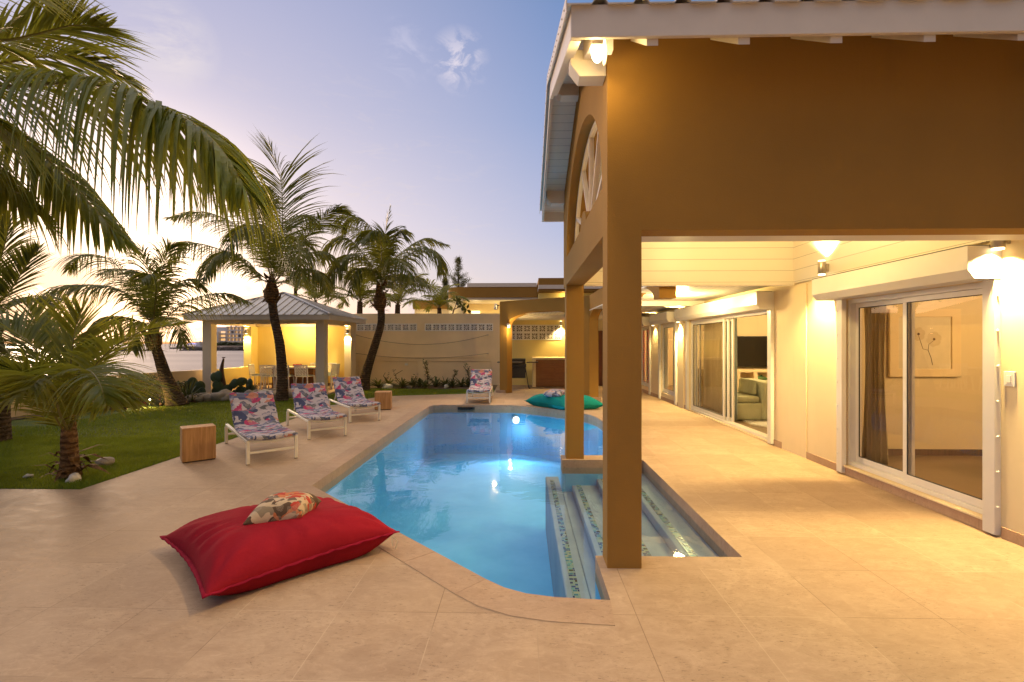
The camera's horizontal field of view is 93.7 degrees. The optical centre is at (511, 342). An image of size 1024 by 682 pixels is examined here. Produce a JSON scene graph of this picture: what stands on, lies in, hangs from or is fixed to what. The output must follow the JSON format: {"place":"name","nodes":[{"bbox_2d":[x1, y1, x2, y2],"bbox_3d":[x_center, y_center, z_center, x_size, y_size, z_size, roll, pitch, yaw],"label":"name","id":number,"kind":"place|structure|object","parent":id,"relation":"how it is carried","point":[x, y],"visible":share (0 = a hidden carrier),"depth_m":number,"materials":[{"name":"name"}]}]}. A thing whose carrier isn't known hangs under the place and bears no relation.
{"place":"outdoors","nodes":[
{"label":"outdoors","id":0,"kind":"place"},
{"bbox_2d":[6,344,243,375],"bbox_3d":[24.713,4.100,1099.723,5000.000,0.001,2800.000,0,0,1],"label":"sea","id":1,"kind":"structure","parent":0,"point":[177,360],"depth_m":118.38,"materials":[{"name":"liquid"}]},
{"bbox_2d":[117,346,243,350],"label":"breakwater","id":2,"kind":"object","parent":1,"relation":"in","point":[239,348],"visible":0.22,"depth_m":251.77,"materials":[{"name":"grey stone"}]},
{"bbox_2d":[170,347,233,348],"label":"headland","id":3,"kind":"structure","parent":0,"point":[195,347],"depth_m":332.78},
{"bbox_2d":[176,346,243,346],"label":"ground","id":4,"kind":"structure","parent":0,"point":[221,346],"depth_m":338.55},
{"bbox_2d":[200,341,243,345],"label":"hedge","id":5,"kind":"object","parent":4,"relation":"on","point":[230,344],"visible":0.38,"depth_m":367.21,"materials":[{"name":"green plant"}]},
{"bbox_2d":[217,326,243,342],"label":"hotel","id":6,"kind":"structure","parent":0,"point":[230,334],"depth_m":385.27,"materials":[{"name":"white concrete"}]},
{"bbox_2d":[0,388,494,488],"bbox_3d":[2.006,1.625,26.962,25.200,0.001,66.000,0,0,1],"label":"ground","id":7,"kind":"structure","parent":0,"point":[157,404],"depth_m":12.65,"materials":[{"name":"plant"}]},
{"bbox_2d":[0,213,80,441],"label":"coconut palm","id":8,"kind":"object","parent":7,"relation":"on","point":[21,261],"visible":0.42,"depth_m":7.78,"materials":[{"name":"green plant"}]},
{"bbox_2d":[65,473,81,482],"bbox_3d":[-5.077,1.576,5.563,0.133,0.128,0.172,0,0,0],"label":"boulder","id":9,"kind":"object","parent":7,"relation":"on","point":[72,477],"visible":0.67,"depth_m":5.53,"materials":[{"name":"white stone"}]},
{"bbox_2d":[11,396,164,419],"bbox_3d":[-8.303,1.596,12.190,4.750,0.001,6.000,0,0,1],"label":"planting bed","id":10,"kind":"object","parent":7,"relation":"on","point":[12,418],"visible":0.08,"depth_m":10.54,"materials":[{"name":"soil"}]},
{"bbox_2d":[120,373,160,403],"bbox_3d":[-9.841,1.212,12.642,1.204,0.857,1.079,0,0,-20],"label":"shrub","id":11,"kind":"object","parent":10,"relation":"on","point":[154,376],"visible":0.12,"depth_m":12.69,"materials":[{"name":"green plant"}]},
{"bbox_2d":[176,381,188,391],"bbox_3d":[-9.422,1.352,13.605,0.588,0.573,0.566,0,0,35],"label":"shrub","id":12,"kind":"object","parent":10,"relation":"on","point":[178,382],"visible":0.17,"depth_m":13.60,"materials":[{"name":"green plant"}]},
{"bbox_2d":[186,395,197,401],"bbox_3d":[-8.875,1.533,13.123,0.513,0.245,0.382,0,0,-31],"label":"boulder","id":13,"kind":"object","parent":10,"relation":"on","point":[190,396],"visible":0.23,"depth_m":13.02,"materials":[{"name":"grey stone"}]},
{"bbox_2d":[184,377,205,393],"bbox_3d":[-9.143,1.316,13.858,0.706,0.650,0.199,0,0,1],"label":"prickly pear","id":14,"kind":"object","parent":10,"relation":"on","point":[199,384],"visible":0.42,"depth_m":13.80,"materials":[{"name":"green plant"}]},
{"bbox_2d":[219,357,225,385],"bbox_3d":[-8.507,1.020,14.099,0.232,1.224,0.232,0,0,-44],"label":"horn sculpture","id":15,"kind":"object","parent":10,"relation":"on","point":[223,380],"visible":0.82,"depth_m":14.07,"materials":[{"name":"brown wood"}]},
{"bbox_2d":[210,371,246,392],"bbox_3d":[-8.279,1.221,13.999,1.013,0.830,0.191,0,0,0],"label":"prickly pear","id":16,"kind":"object","parent":10,"relation":"on","point":[216,378],"visible":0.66,"depth_m":13.94,"materials":[{"name":"green plant"}]},
{"bbox_2d":[232,379,253,392],"bbox_3d":[-7.931,1.340,14.118,0.667,0.589,0.185,0,0,1],"label":"prickly pear","id":17,"kind":"object","parent":10,"relation":"on","point":[249,385],"visible":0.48,"depth_m":14.09,"materials":[{"name":"green plant"}]},
{"bbox_2d":[0,289,197,481],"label":"young coconut palm","id":18,"kind":"object","parent":7,"relation":"on","point":[69,387],"visible":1,"depth_m":5.47,"materials":[{"name":"green plant"}]},
{"bbox_2d":[95,457,114,464],"bbox_3d":[-5.360,1.568,6.336,0.210,0.127,0.201,0,0,19],"label":"boulder","id":19,"kind":"object","parent":7,"relation":"on","point":[111,460],"visible":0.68,"depth_m":6.28,"materials":[{"name":"grey stone"}]},
{"bbox_2d":[11,370,201,416],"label":"sea wall","id":20,"kind":"structure","parent":7,"relation":"on","point":[181,376],"depth_m":14.64,"materials":[{"name":"beige concrete"}]},
{"bbox_2d":[25,234,253,406],"bbox_3d":[-9.638,-0.478,12.366,6.182,4.485,3.436,0,0,14],"label":"coconut palm","id":21,"kind":"object","parent":7,"relation":"on","point":[151,303],"visible":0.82,"depth_m":12.19,"materials":[{"name":"green plant"}]},
{"bbox_2d":[0,0,287,274],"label":"coconut palm","id":22,"kind":"object","parent":7,"relation":"on","point":[224,166],"visible":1,"depth_m":3.30,"materials":[{"name":"green plant"}]},
{"bbox_2d":[180,379,203,397],"bbox_3d":[-8.834,1.291,13.201,0.884,0.618,0.896,0,0,1],"label":"agave","id":23,"kind":"object","parent":7,"relation":"on","point":[187,392],"visible":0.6,"depth_m":13.11,"materials":[{"name":"green plant"}]},
{"bbox_2d":[195,396,202,401],"bbox_3d":[-8.637,1.552,13.202,0.266,0.173,0.344,0,0,15],"label":"boulder","id":24,"kind":"object","parent":7,"relation":"on","point":[200,399],"visible":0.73,"depth_m":13.14,"materials":[{"name":"grey stone"}]},
{"bbox_2d":[203,394,211,400],"bbox_3d":[-8.451,1.538,13.364,0.383,0.236,0.328,0,0,4],"label":"boulder","id":25,"kind":"object","parent":7,"relation":"on","point":[206,397],"visible":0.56,"depth_m":13.22,"materials":[{"name":"grey stone"}]},
{"bbox_2d":[210,389,231,400],"bbox_3d":[-8.120,1.515,13.463,0.604,0.431,0.577,0,0,-25],"label":"boulder","id":26,"kind":"object","parent":7,"relation":"on","point":[217,396],"visible":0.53,"depth_m":13.21,"materials":[{"name":"grey stone"}]},
{"bbox_2d":[220,392,233,400],"bbox_3d":[-7.977,1.526,13.462,0.360,0.295,0.574,0,0,3],"label":"boulder","id":27,"kind":"object","parent":7,"relation":"on","point":[225,397],"visible":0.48,"depth_m":13.26,"materials":[{"name":"grey stone"}]},
{"bbox_2d":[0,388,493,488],"bbox_3d":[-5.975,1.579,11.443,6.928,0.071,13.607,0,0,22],"label":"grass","id":28,"kind":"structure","parent":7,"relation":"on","point":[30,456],"depth_m":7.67,"materials":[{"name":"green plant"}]},
{"bbox_2d":[160,123,360,401],"bbox_3d":[-6.684,-2.092,13.465,6.442,7.543,4.288,0,0,37],"label":"coconut palm","id":29,"kind":"object","parent":7,"relation":"on","point":[212,264],"visible":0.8,"depth_m":13.18,"materials":[{"name":"green plant"}]},
{"bbox_2d":[181,292,366,394],"bbox_3d":[-7.794,-0.023,16.364,4.682,3.447,3.508,0,0,1],"label":"gazebo","id":30,"kind":"object","parent":7,"relation":"on","point":[313,332],"visible":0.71,"depth_m":16.42,"materials":[{"name":"paint"}]},
{"bbox_2d":[248,364,268,388],"bbox_3d":[-8.777,1.151,16.596,0.550,0.839,0.506,0,0,-9],"label":"dining chair","id":31,"kind":"object","parent":30,"relation":"on","point":[251,367],"visible":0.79,"depth_m":16.56,"materials":[{"name":"white plastic"}]},
{"bbox_2d":[259,365,276,389],"bbox_3d":[-8.156,1.151,16.140,0.506,0.839,0.550,0,0,-7],"label":"dining chair","id":32,"kind":"object","parent":30,"relation":"on","point":[270,374],"visible":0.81,"depth_m":15.92,"materials":[{"name":"white plastic"}]},
{"bbox_2d":[274,365,294,388],"bbox_3d":[-7.619,1.151,16.067,0.506,0.839,0.550,0,0,-3],"label":"dining chair","id":33,"kind":"object","parent":30,"relation":"on","point":[275,368],"visible":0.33,"depth_m":15.86,"materials":[{"name":"white plastic"}]},
{"bbox_2d":[271,366,328,387],"bbox_3d":[-7.546,1.198,16.724,2.000,0.745,0.900,0,0,1],"label":"dining table","id":34,"kind":"object","parent":30,"relation":"on","point":[311,370],"visible":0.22,"depth_m":16.50,"materials":[{"name":"white paint"}]},
{"bbox_2d":[294,365,314,383],"bbox_3d":[-6.963,1.151,16.113,0.506,0.839,0.550,0,0,7],"label":"dining chair","id":35,"kind":"object","parent":30,"relation":"on","point":[302,374],"visible":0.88,"depth_m":15.89,"materials":[{"name":"white plastic"}]},
{"bbox_2d":[328,363,336,382],"bbox_3d":[-6.662,1.151,17.342,0.506,0.839,0.550,0,0,1],"label":"dining chair","id":36,"kind":"object","parent":30,"relation":"on","point":[330,365],"visible":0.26,"depth_m":17.56,"materials":[{"name":"white plastic"}]},
{"bbox_2d":[328,364,339,388],"bbox_3d":[-6.320,1.151,16.641,0.550,0.839,0.506,0,0,11],"label":"dining chair","id":37,"kind":"object","parent":30,"relation":"on","point":[335,367],"visible":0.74,"depth_m":16.52,"materials":[{"name":"white plastic"}]},
{"bbox_2d":[288,273,349,307],"bbox_3d":[-9.822,-1.565,24.021,3.389,3.752,3.213,0,0,-19],"label":"palm","id":38,"kind":"object","parent":7,"relation":"on","point":[310,293],"visible":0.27,"depth_m":24.02,"materials":[{"name":"green plant"}]},
{"bbox_2d":[319,266,401,313],"bbox_3d":[-7.188,-1.341,23.425,4.236,4.690,4.016,0,0,41],"label":"palm","id":39,"kind":"object","parent":7,"relation":"on","point":[359,304],"visible":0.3,"depth_m":23.14,"materials":[{"name":"green plant"}]},
{"bbox_2d":[317,206,452,390],"bbox_3d":[-4.626,-1.509,16.372,5.267,6.463,5.075,0,0,1],"label":"coconut palm","id":40,"kind":"object","parent":7,"relation":"on","point":[382,246],"visible":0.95,"depth_m":15.70,"materials":[{"name":"green plant"}]},
{"bbox_2d":[358,273,436,313],"bbox_3d":[-5.790,-1.208,23.185,3.856,4.502,4.067,0,0,21],"label":"palm","id":41,"kind":"object","parent":7,"relation":"on","point":[397,297],"visible":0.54,"depth_m":22.91,"materials":[{"name":"green plant"}]},
{"bbox_2d":[413,300,448,313],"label":"neighbour outbuilding","id":42,"kind":"structure","parent":7,"relation":"on","point":[421,310],"depth_m":33.21,"materials":[{"name":"beige paint"}]},
{"bbox_2d":[370,385,496,388],"bbox_3d":[-3.234,1.596,17.452,5.350,0.001,1.650,0,0,1],"label":"wall bed","id":43,"kind":"object","parent":7,"relation":"on","point":[456,387],"visible":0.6,"depth_m":17.16,"materials":[{"name":"soil"}]},
{"bbox_2d":[370,379,384,387],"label":"agave","id":44,"kind":"object","parent":43,"relation":"on","point":[378,384],"visible":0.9,"depth_m":16.99,"materials":[{"name":"green plant"}]},
{"bbox_2d":[382,384,392,388],"bbox_3d":[-4.419,1.560,17.050,0.382,0.215,0.235,0,0,-8],"label":"boulder","id":45,"kind":"object","parent":43,"relation":"on","point":[388,386],"visible":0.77,"depth_m":16.98,"materials":[{"name":"white stone"}]},
{"bbox_2d":[384,378,396,385],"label":"agave","id":46,"kind":"object","parent":43,"relation":"on","point":[388,382],"visible":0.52,"depth_m":17.33,"materials":[{"name":"green plant"}]},
{"bbox_2d":[394,378,415,387],"bbox_3d":[-3.823,1.414,17.023,0.968,0.372,0.880,0,0,1],"label":"agave","id":47,"kind":"object","parent":43,"relation":"on","point":[403,384],"visible":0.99,"depth_m":17.01,"materials":[{"name":"green plant"}]},
{"bbox_2d":[404,377,417,385],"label":"agave","id":48,"kind":"object","parent":43,"relation":"on","point":[410,383],"visible":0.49,"depth_m":17.42,"materials":[{"name":"green plant"}]},
{"bbox_2d":[411,378,422,386],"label":"agave","id":49,"kind":"object","parent":43,"relation":"on","point":[419,381],"visible":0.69,"depth_m":17.18,"materials":[{"name":"green plant"}]},
{"bbox_2d":[414,380,434,387],"bbox_3d":[-3.078,1.414,16.924,0.734,0.372,0.799,0,0,1],"label":"agave","id":50,"kind":"object","parent":43,"relation":"on","point":[424,383],"visible":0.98,"depth_m":16.87,"materials":[{"name":"green plant"}]},
{"bbox_2d":[422,359,428,386],"bbox_3d":[-3.145,1.090,17.525,0.321,1.027,0.263,0,0,1],"label":"stalk plant","id":51,"kind":"object","parent":43,"relation":"on","point":[426,370],"visible":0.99,"depth_m":17.51,"materials":[{"name":"green plant"}]},
{"bbox_2d":[430,376,442,386],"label":"agave","id":52,"kind":"object","parent":43,"relation":"on","point":[436,383],"visible":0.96,"depth_m":17.26,"materials":[{"name":"green plant"}]},
{"bbox_2d":[438,376,450,385],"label":"agave","id":53,"kind":"object","parent":43,"relation":"on","point":[446,381],"visible":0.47,"depth_m":17.35,"materials":[{"name":"green plant"}]},
{"bbox_2d":[444,378,458,387],"bbox_3d":[-2.140,1.421,17.095,0.605,0.358,0.668,0,0,-7],"label":"agave","id":54,"kind":"object","parent":43,"relation":"on","point":[453,383],"visible":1,"depth_m":16.99,"materials":[{"name":"green plant"}]},
{"bbox_2d":[454,377,467,386],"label":"agave","id":55,"kind":"object","parent":43,"relation":"on","point":[461,384],"visible":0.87,"depth_m":17.55,"materials":[{"name":"green plant"}]},
{"bbox_2d":[456,378,469,386],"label":"agave","id":56,"kind":"object","parent":43,"relation":"on","point":[468,384],"visible":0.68,"depth_m":17.48,"materials":[{"name":"green plant"}]},
{"bbox_2d":[463,363,470,383],"bbox_3d":[-1.635,1.168,17.489,0.287,0.871,0.260,0,0,1],"label":"stalk plant","id":57,"kind":"object","parent":43,"relation":"on","point":[467,373],"visible":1,"depth_m":17.47,"materials":[{"name":"green plant"}]},
{"bbox_2d":[402,277,468,313],"bbox_3d":[-3.526,-1.108,21.939,3.052,3.564,3.220,0,0,-29],"label":"palm","id":58,"kind":"object","parent":7,"relation":"on","point":[439,300],"visible":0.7,"depth_m":21.85,"materials":[{"name":"green plant"}]},
{"bbox_2d":[440,276,448,299],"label":"casuarina tree","id":59,"kind":"object","parent":7,"relation":"on","point":[444,283],"visible":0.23,"depth_m":42.04,"materials":[{"name":"green plant"}]},
{"bbox_2d":[446,256,471,286],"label":"casuarina tree","id":60,"kind":"object","parent":7,"relation":"on","point":[458,262],"visible":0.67,"depth_m":42.01,"materials":[{"name":"green plant"}]},
{"bbox_2d":[354,313,564,384],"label":"garden wall","id":61,"kind":"structure","parent":7,"relation":"on","point":[537,338],"depth_m":18.29,"materials":[{"name":"paint"}]},
{"bbox_2d":[357,335,485,344],"bbox_3d":[-3.441,-0.125,18.262,5.100,0.380,0.080,0,0,1],"label":"wall wire","id":62,"kind":"object","parent":61,"relation":"attached to","point":[424,344],"depth_m":18.23,"materials":[{"name":"black metal"}]},
{"bbox_2d":[452,296,470,313],"bbox_3d":[-2.067,-0.154,19.303,0.889,3.510,0.194,0,0,1],"label":"frangipani","id":63,"kind":"object","parent":7,"relation":"on","point":[463,308],"visible":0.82,"depth_m":19.33,"materials":[{"name":"green plant"}]},
{"bbox_2d":[496,0,1023,568],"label":"villa","id":64,"kind":"object","parent":7,"relation":"on","point":[748,164],"visible":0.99,"depth_m":3.40,"materials":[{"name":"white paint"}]},
{"bbox_2d":[575,122,601,239],"bbox_3d":[0.835,-1.692,5.103,0.160,1.040,2.915,0,0,1],"label":"sunburst window","id":65,"kind":"structure","parent":64,"relation":"in","point":[588,191],"depth_m":5.09,"materials":[{"name":"white paint"}]},
{"bbox_2d":[598,331,602,385],"bbox_3d":[3.368,0.570,17.914,1.870,2.060,0.120,0,0,1],"label":"wooden door","id":66,"kind":"structure","parent":64,"relation":"attached to","point":[600,358],"depth_m":17.86,"materials":[{"name":"red wood"}]},
{"bbox_2d":[598,332,602,384],"bbox_3d":[3.367,0.580,17.877,0.570,1.960,0.041,0,0,1],"label":"door leaf","id":67,"kind":"structure","parent":66,"relation":"in","point":[600,334],"depth_m":17.86,"materials":[{"name":"red wood"}]},
{"bbox_2d":[591,39,612,65],"bbox_3d":[0.600,-1.960,3.207,0.145,0.204,0.134,0,0,1],"label":"bulkhead light","id":68,"kind":"object","parent":64,"relation":"attached to","point":[604,51],"visible":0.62,"depth_m":3.18,"materials":[{"name":"white glass"}]},
{"bbox_2d":[642,317,650,393],"bbox_3d":[4.231,0.387,15.543,0.458,2.386,1.731,0,0,1],"label":"window","id":69,"kind":"structure","parent":64,"relation":"in","point":[645,320],"depth_m":15.46,"materials":[{"name":"white metal"}]},
{"bbox_2d":[649,311,676,404],"bbox_3d":[4.175,0.387,13.019,0.458,2.386,1.681,0,0,1],"label":"window","id":70,"kind":"structure","parent":64,"relation":"in","point":[665,317],"depth_m":13.58,"materials":[{"name":"white metal"}]},
{"bbox_2d":[673,327,673,390],"bbox_3d":[4.574,0.359,12.950,0.074,2.082,1.400,0,0,1],"label":"curtain","id":71,"kind":"object","parent":64,"relation":"hanging from","point":[673,358],"visible":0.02,"depth_m":13.55,"materials":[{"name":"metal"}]},
{"bbox_2d":[703,323,722,413],"bbox_3d":[4.526,0.444,10.801,0.074,2.252,1.100,0,0,1],"label":"curtain","id":72,"kind":"object","parent":64,"relation":"hanging from","point":[713,372],"visible":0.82,"depth_m":10.70,"materials":[{"name":"fabric"}]},
{"bbox_2d":[674,291,773,443],"bbox_3d":[4.099,0.387,9.525,0.463,2.386,4.071,0,0,1],"label":"window","id":73,"kind":"structure","parent":64,"relation":"in","point":[759,301],"depth_m":9.38,"materials":[{"name":"white metal"}]},
{"bbox_2d":[725,318,736,420],"bbox_3d":[4.526,0.444,9.901,0.074,2.252,0.540,0,0,1],"label":"curtain","id":74,"kind":"object","parent":64,"relation":"hanging from","point":[735,368],"visible":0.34,"depth_m":9.72,"materials":[{"name":"fabric"}]},
{"bbox_2d":[698,368,766,403],"bbox_3d":[6.887,1.138,12.684,3.800,0.900,0.470,0,0,1],"label":"shelf unit","id":75,"kind":"object","parent":64,"relation":"on","point":[751,373],"visible":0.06,"depth_m":12.55,"materials":[{"name":"white wood"}]},
{"bbox_2d":[758,375,766,379],"bbox_3d":[6.554,0.966,12.576,0.500,0.265,0.060,0,0,1],"label":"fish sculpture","id":76,"kind":"object","parent":75,"relation":"on","point":[760,377],"visible":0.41,"depth_m":12.55,"materials":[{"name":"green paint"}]},
{"bbox_2d":[737,378,766,419],"bbox_3d":[5.022,1.177,10.265,1.000,0.783,1.150,0,0,1],"label":"sofa","id":77,"kind":"object","parent":64,"relation":"on","point":[751,398],"visible":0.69,"depth_m":9.76,"materials":[{"name":"beige fabric"}]},
{"bbox_2d":[737,336,766,366],"bbox_3d":[6.640,0.230,12.832,1.440,0.820,0.064,0,0,1],"label":"television","id":78,"kind":"object","parent":64,"relation":"attached to","point":[751,351],"visible":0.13,"depth_m":12.81,"materials":[{"name":"black plastic"}]},
{"bbox_2d":[742,420,766,426],"bbox_3d":[5.214,1.581,9.485,1.140,0.012,1.440,0,0,1],"label":"rug","id":79,"kind":"object","parent":64,"relation":"on","point":[762,423],"visible":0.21,"depth_m":9.49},
{"bbox_2d":[818,260,828,275],"bbox_3d":[3.976,-0.960,6.132,0.119,0.188,0.090,0,0,1],"label":"wall light","id":80,"kind":"object","parent":64,"relation":"attached to","point":[823,267],"visible":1,"depth_m":6.10,"materials":[{"name":"glass"}]},
{"bbox_2d":[862,306,887,464],"bbox_3d":[4.761,0.419,6.295,0.074,2.302,0.500,0,0,1],"label":"curtain","id":81,"kind":"object","parent":64,"relation":"hanging from","point":[874,442],"visible":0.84,"depth_m":6.25,"materials":[{"name":"fabric"}]},
{"bbox_2d":[812,245,1001,534],"bbox_3d":[3.994,0.387,4.996,0.458,2.386,2.131,0,0,1],"label":"window","id":82,"kind":"structure","parent":64,"relation":"in","point":[966,263],"depth_m":4.73,"materials":[{"name":"white metal"}]},
{"bbox_2d":[888,309,960,376],"bbox_3d":[5.793,0.000,6.734,0.979,0.957,0.035,0,0,1],"label":"framed picture","id":83,"kind":"object","parent":64,"relation":"attached to","point":[937,342],"visible":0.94,"depth_m":6.73,"materials":[{"name":"paper"}]},
{"bbox_2d":[990,240,1010,250],"bbox_3d":[3.959,-0.850,3.892,0.119,0.188,0.090,0,0,1],"label":"wall light","id":84,"kind":"object","parent":64,"relation":"attached to","point":[995,245],"visible":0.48,"depth_m":3.86,"materials":[{"name":"metal"}]},
{"bbox_2d":[1004,371,1015,386],"bbox_3d":[4.008,0.290,3.866,0.019,0.120,0.090,0,0,1],"label":"light switch","id":85,"kind":"object","parent":64,"relation":"attached to","point":[1009,378],"visible":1,"depth_m":3.85,"materials":[{"name":"white plastic"}]},
{"bbox_2d":[276,272,310,293],"bbox_3d":[-11.233,-2.471,25.194,2.570,3.002,2.711,0,0,31],"label":"palm","id":86,"kind":"object","parent":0,"point":[295,292],"visible":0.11,"depth_m":25.18,"materials":[{"name":"green plant"}]},
{"bbox_2d":[0,0,713,343],"label":"sky","id":87,"kind":"structure","parent":0,"point":[432,112],"materials":[{"name":"blue"}]},
{"bbox_2d":[0,385,1023,681],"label":"terrace","id":88,"kind":"structure","parent":0,"point":[830,575],"depth_m":3.03,"materials":[{"name":"tile"}]},
{"bbox_2d":[180,423,215,462],"bbox_3d":[-4.300,1.367,6.569,0.387,0.460,0.260,0,0,-40],"label":"wooden block","id":89,"kind":"object","parent":88,"relation":"on","point":[197,442],"depth_m":6.47,"materials":[{"name":"brown wood"}]},
{"bbox_2d":[225,391,297,464],"bbox_3d":[-3.748,1.180,7.109,0.634,0.829,1.800,0,0,-39],"label":"sun lounger","id":90,"kind":"object","parent":88,"relation":"on","point":[254,415],"visible":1,"depth_m":7.19,"materials":[{"name":"multicoloured fabric"}]},
{"bbox_2d":[160,496,399,598],"bbox_3d":[-1.768,1.438,3.665,1.409,0.324,1.234,0,0,-40],"label":"floor cushion","id":91,"kind":"object","parent":88,"relation":"on","point":[224,553],"visible":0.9,"depth_m":3.33,"materials":[{"name":"red fabric"}]},
{"bbox_2d":[243,491,320,524],"bbox_3d":[-1.740,1.249,3.642,0.471,0.182,0.497,0,0,1],"label":"throw pillow","id":92,"kind":"object","parent":91,"relation":"on","point":[283,505],"visible":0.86,"depth_m":3.52,"materials":[{"name":"multicoloured fabric"}]},
{"bbox_2d":[286,382,346,439],"bbox_3d":[-3.594,1.180,8.757,0.634,0.829,1.800,0,0,-36],"label":"sun lounger","id":93,"kind":"object","parent":88,"relation":"on","point":[311,401],"visible":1,"depth_m":8.87,"materials":[{"name":"multicoloured fabric"}]},
{"bbox_2d":[328,376,380,422],"bbox_3d":[-3.455,1.180,10.431,0.634,0.829,1.800,0,0,-34],"label":"sun lounger","id":94,"kind":"object","parent":88,"relation":"on","point":[349,391],"visible":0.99,"depth_m":10.55,"materials":[{"name":"multicoloured fabric"}]},
{"bbox_2d":[375,391,391,409],"bbox_3d":[-3.116,1.387,11.628,0.382,0.420,0.400,0,0,-11],"label":"wooden block","id":95,"kind":"object","parent":88,"relation":"on","point":[384,398],"depth_m":11.44,"materials":[{"name":"brown wood"}]},
{"bbox_2d":[466,369,492,403],"bbox_3d":[-0.884,1.180,13.437,0.634,0.829,1.800,0,0,0],"label":"sun lounger","id":96,"kind":"object","parent":88,"relation":"on","point":[480,380],"visible":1,"depth_m":13.65,"materials":[{"name":"multicoloured fabric"}]},
{"bbox_2d":[283,404,741,625],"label":"swimming pool","id":97,"kind":"structure","parent":88,"relation":"in","point":[495,509],"depth_m":6.95,"materials":[{"name":"liquid"}]},
{"bbox_2d":[458,407,474,409],"bbox_3d":[-1.174,1.677,12.300,0.440,0.065,0.040,0,0,1],"label":"pool skimmer","id":98,"kind":"object","parent":97,"relation":"attached to","point":[462,408],"visible":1,"depth_m":12.28,"materials":[{"name":"black plastic"}]},
{"bbox_2d":[512,415,518,423],"bbox_3d":[0.105,1.960,12.223,0.230,0.230,0.055,0,0,1],"label":"pool light","id":99,"kind":"object","parent":97,"relation":"attached to","point":[515,419],"visible":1,"depth_m":12.21,"materials":[{"name":"white glass"}]},
{"bbox_2d":[497,358,537,388],"bbox_3d":[0.203,1.074,17.044,1.440,1.048,0.612,0,0,1],"label":"barbecue","id":100,"kind":"object","parent":88,"relation":"on","point":[518,367],"visible":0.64,"depth_m":16.86,"materials":[{"name":"black metal"}]},
{"bbox_2d":[532,357,564,386],"bbox_3d":[1.509,1.065,17.731,1.520,1.070,0.860,0,0,1],"label":"kitchen counter","id":101,"kind":"object","parent":88,"relation":"on","point":[548,371],"visible":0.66,"depth_m":17.33,"materials":[{"name":"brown wood"}]},
{"bbox_2d":[537,361,553,385],"bbox_3d":[1.215,1.100,17.342,0.610,0.900,0.029,0,0,1],"label":"door","id":102,"kind":"structure","parent":101,"relation":"in","point":[545,369],"depth_m":17.33,"materials":[{"name":"brown wood"}]},
{"bbox_2d":[555,361,564,385],"bbox_3d":[1.840,1.100,17.328,0.560,0.900,0.029,0,0,1],"label":"door","id":103,"kind":"structure","parent":101,"relation":"in","point":[559,365],"depth_m":17.32,"materials":[{"name":"brown wood"}]},
{"bbox_2d":[525,393,602,409],"bbox_3d":[1.283,1.429,11.924,1.068,0.341,1.858,0,0,-36],"label":"floor cushion","id":104,"kind":"object","parent":88,"relation":"on","point":[542,400],"visible":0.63,"depth_m":11.58,"materials":[{"name":"teal fabric"}]},
{"bbox_2d":[543,389,564,396],"bbox_3d":[1.109,1.245,12.050,0.587,0.156,0.865,0,0,24],"label":"throw pillow","id":105,"kind":"object","parent":104,"relation":"on","point":[554,393],"visible":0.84,"depth_m":11.72,"materials":[{"name":"multicoloured fabric"}]},
{"bbox_2d":[448,278,601,313],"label":"neighbour building","id":106,"kind":"structure","parent":0,"point":[484,297],"depth_m":31.03,"materials":[{"name":"white paint"}]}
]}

